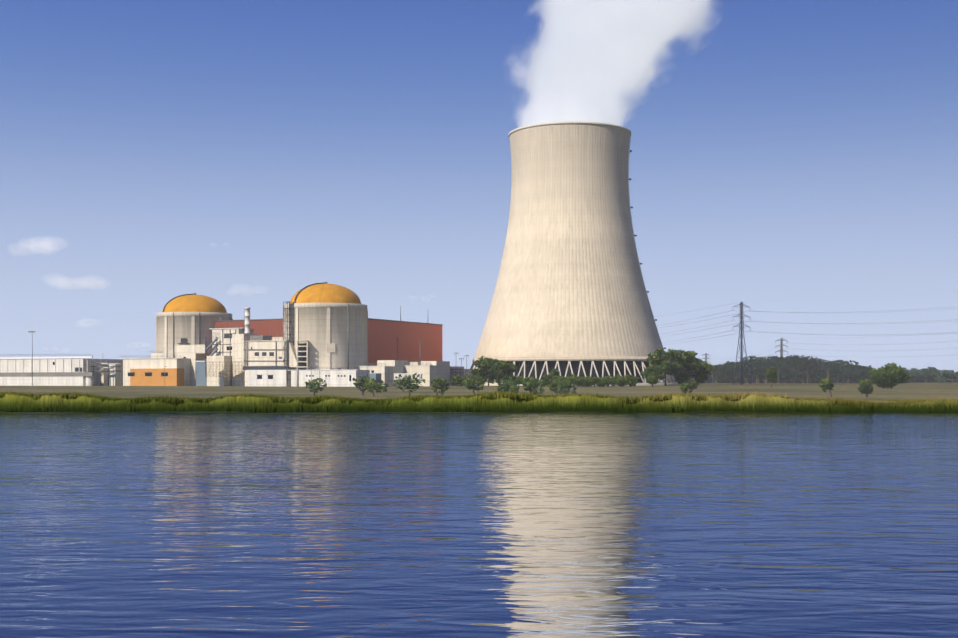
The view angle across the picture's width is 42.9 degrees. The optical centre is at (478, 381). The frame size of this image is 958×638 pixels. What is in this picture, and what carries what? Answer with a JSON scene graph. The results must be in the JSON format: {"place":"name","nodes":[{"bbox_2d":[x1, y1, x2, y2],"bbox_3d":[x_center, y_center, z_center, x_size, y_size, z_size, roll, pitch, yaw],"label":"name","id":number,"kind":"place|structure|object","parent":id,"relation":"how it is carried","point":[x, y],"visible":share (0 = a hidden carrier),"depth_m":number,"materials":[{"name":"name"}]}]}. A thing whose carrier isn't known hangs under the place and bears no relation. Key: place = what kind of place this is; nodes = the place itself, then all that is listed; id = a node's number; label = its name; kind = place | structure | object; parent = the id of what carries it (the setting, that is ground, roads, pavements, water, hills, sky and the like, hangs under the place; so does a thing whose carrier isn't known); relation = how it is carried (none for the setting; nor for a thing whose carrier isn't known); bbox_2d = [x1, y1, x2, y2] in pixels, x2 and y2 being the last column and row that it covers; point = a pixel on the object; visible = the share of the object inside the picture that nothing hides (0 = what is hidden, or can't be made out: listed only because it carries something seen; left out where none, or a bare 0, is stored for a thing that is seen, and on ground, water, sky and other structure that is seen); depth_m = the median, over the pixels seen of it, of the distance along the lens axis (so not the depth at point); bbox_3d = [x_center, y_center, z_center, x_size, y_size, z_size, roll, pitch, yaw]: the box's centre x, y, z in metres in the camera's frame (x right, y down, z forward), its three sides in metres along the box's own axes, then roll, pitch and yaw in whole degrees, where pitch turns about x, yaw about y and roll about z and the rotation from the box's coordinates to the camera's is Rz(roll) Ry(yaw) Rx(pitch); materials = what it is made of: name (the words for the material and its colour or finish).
{"place":"outdoors","nodes":[
{"label":"outdoors","id":0,"kind":"place"},
{"bbox_2d":[0,411,957,637],"bbox_3d":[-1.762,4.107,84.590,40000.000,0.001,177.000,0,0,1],"label":"river water","id":1,"kind":"structure","parent":0,"point":[522,524],"depth_m":34.78,"materials":[{"name":"blue liquid"}]},
{"bbox_2d":[0,411,598,413],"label":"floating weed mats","id":2,"kind":"object","parent":1,"relation":"on","point":[275,413],"visible":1,"depth_m":160.57,"materials":[{"name":"green plant"}]},
{"bbox_2d":[0,382,957,403],"bbox_3d":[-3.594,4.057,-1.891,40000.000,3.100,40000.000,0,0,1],"label":"ground","id":3,"kind":"structure","parent":0,"point":[906,391],"depth_m":335.20,"materials":[{"name":"brown soil"}]},
{"bbox_2d":[28,331,35,385],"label":"floodlight masts","id":4,"kind":"object","parent":3,"relation":"on","point":[32,360],"depth_m":643.10,"materials":[{"name":"metal"}]},
{"bbox_2d":[0,356,122,385],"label":"service building","id":5,"kind":"structure","parent":3,"relation":"on","point":[69,366],"depth_m":701.06,"materials":[{"name":"concrete"}]},
{"bbox_2d":[86,361,121,385],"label":"pipe yard","id":6,"kind":"structure","parent":3,"relation":"on","point":[112,373],"depth_m":695.13,"materials":[{"name":"metal"}]},
{"bbox_2d":[123,344,211,385],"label":"annex","id":7,"kind":"object","parent":3,"relation":"on","point":[195,357],"depth_m":672.94,"materials":[{"name":"concrete"}]},
{"bbox_2d":[156,293,232,357],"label":"reactor building","id":8,"kind":"structure","parent":3,"relation":"on","point":[181,330],"depth_m":685.07,"materials":[{"name":"concrete"}]},
{"bbox_2d":[205,328,253,385],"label":"auxiliary building","id":9,"kind":"structure","parent":3,"relation":"on","point":[215,374],"depth_m":642.96,"materials":[{"name":"concrete"}]},
{"bbox_2d":[7,304,451,385],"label":"plant fittings","id":10,"kind":"object","parent":3,"relation":"on","point":[330,347],"depth_m":617.00,"materials":[{"name":"metal"}]},
{"bbox_2d":[244,307,250,333],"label":"vent stack","id":11,"kind":"object","parent":3,"relation":"on","point":[247,322],"depth_m":647.58,"materials":[{"name":"metal"}]},
{"bbox_2d":[232,333,296,385],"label":"fuel building","id":12,"kind":"structure","parent":3,"relation":"on","point":[273,368],"depth_m":613.10,"materials":[{"name":"concrete"}]},
{"bbox_2d":[296,340,308,385],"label":"access frame","id":13,"kind":"object","parent":3,"relation":"on","point":[302,351],"depth_m":602.47,"materials":[{"name":"metal"}]},
{"bbox_2d":[283,282,367,385],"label":"reactor building","id":14,"kind":"structure","parent":3,"relation":"on","point":[311,317],"depth_m":606.18,"materials":[{"name":"concrete"}]},
{"bbox_2d":[215,306,442,365],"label":"turbine hall","id":15,"kind":"structure","parent":3,"relation":"on","point":[266,327],"depth_m":686.09,"materials":[{"name":"red metal"}]},
{"bbox_2d":[291,368,369,386],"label":"front office","id":16,"kind":"structure","parent":3,"relation":"on","point":[332,378],"depth_m":590.02,"materials":[{"name":"concrete"}]},
{"bbox_2d":[358,338,449,385],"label":"annex","id":17,"kind":"object","parent":3,"relation":"on","point":[444,370],"depth_m":616.77,"materials":[{"name":"concrete"}]},
{"bbox_2d":[390,373,421,381],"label":"building","id":18,"kind":"structure","parent":3,"relation":"on","point":[402,375],"depth_m":584.97,"materials":[{"name":"concrete"}]},
{"bbox_2d":[450,355,471,385],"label":"industrial building","id":19,"kind":"structure","parent":3,"relation":"on","point":[456,370],"depth_m":733.34,"materials":[{"name":"metal"}]},
{"bbox_2d":[448,374,485,386],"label":"shrubs","id":20,"kind":"object","parent":3,"relation":"on","point":[456,380],"depth_m":595.23,"materials":[{"name":"green plant"}]},
{"bbox_2d":[0,389,957,411],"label":"grassy bank","id":21,"kind":"structure","parent":3,"relation":"on","point":[523,401],"depth_m":167.46,"materials":[{"name":"green plant"}]},
{"bbox_2d":[471,368,486,381],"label":"tree","id":22,"kind":"object","parent":3,"relation":"on","point":[474,372],"depth_m":696.29,"materials":[{"name":"green plant"}]},
{"bbox_2d":[473,356,498,385],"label":"tree","id":23,"kind":"object","parent":3,"relation":"on","point":[481,362],"depth_m":684.85,"materials":[{"name":"green plant"}]},
{"bbox_2d":[489,360,517,383],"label":"tree","id":24,"kind":"object","parent":3,"relation":"on","point":[499,372],"depth_m":674.78,"materials":[{"name":"green plant"}]},
{"bbox_2d":[543,369,559,382],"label":"tree","id":25,"kind":"object","parent":3,"relation":"on","point":[553,375],"depth_m":464.99,"materials":[{"name":"green plant"}]},
{"bbox_2d":[465,121,680,385],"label":"cooling tower","id":26,"kind":"structure","parent":3,"relation":"on","point":[587,181],"depth_m":725.23,"materials":[{"name":"concrete"}]},
{"bbox_2d":[508,374,658,386],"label":"shrubs","id":27,"kind":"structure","parent":3,"relation":"on","point":[629,379],"depth_m":539.64,"materials":[{"name":"green plant"}]},
{"bbox_2d":[305,373,873,396],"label":"bank shrubs","id":28,"kind":"object","parent":3,"relation":"on","point":[557,383],"depth_m":194.56,"materials":[{"name":"green plant"}]},
{"bbox_2d":[640,364,664,382],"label":"tree","id":29,"kind":"object","parent":3,"relation":"on","point":[657,373],"depth_m":683.63,"materials":[{"name":"green plant"}]},
{"bbox_2d":[646,348,682,385],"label":"tree","id":30,"kind":"object","parent":3,"relation":"on","point":[671,367],"depth_m":691.14,"materials":[{"name":"green plant"}]},
{"bbox_2d":[673,349,703,383],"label":"tree","id":31,"kind":"object","parent":3,"relation":"on","point":[689,358],"depth_m":703.28,"materials":[{"name":"green plant"}]},
{"bbox_2d":[690,361,712,385],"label":"tree","id":32,"kind":"object","parent":3,"relation":"on","point":[704,368],"depth_m":721.05,"materials":[{"name":"green plant"}]},
{"bbox_2d":[732,302,750,384],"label":"pylon","id":33,"kind":"object","parent":3,"relation":"on","point":[741,306],"depth_m":883.78,"materials":[{"name":"grey metal"}]},
{"bbox_2d":[654,291,957,364],"bbox_3d":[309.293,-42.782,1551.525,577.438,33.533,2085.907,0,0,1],"label":"power lines","id":34,"kind":"object","parent":33,"relation":"hanging from","point":[812,334],"depth_m":892.75,"materials":[{"name":"grey metal"}]},
{"bbox_2d":[765,367,776,386],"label":"slim poplar tree","id":35,"kind":"object","parent":3,"relation":"on","point":[771,373],"depth_m":514.66,"materials":[{"name":"green plant"}]},
{"bbox_2d":[775,338,787,356],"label":"pylon","id":36,"kind":"object","parent":3,"relation":"on","point":[781,350],"depth_m":1668.70,"materials":[{"name":"grey metal"}]},
{"bbox_2d":[675,354,910,383],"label":"wood","id":37,"kind":"object","parent":3,"relation":"on","point":[820,373],"depth_m":1446.46,"materials":[{"name":"green plant"}]},
{"bbox_2d":[868,362,909,388],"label":"tree","id":38,"kind":"object","parent":3,"relation":"on","point":[882,373],"depth_m":413.11,"materials":[{"name":"green plant"}]},
{"bbox_2d":[903,366,957,382],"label":"wood","id":39,"kind":"object","parent":3,"relation":"on","point":[938,377],"depth_m":2311.36,"materials":[{"name":"green plant"}]},
{"bbox_2d":[0,0,957,381],"label":"sky","id":40,"kind":"structure","parent":0,"point":[738,39],"materials":[{"name":"blue"}]}
]}

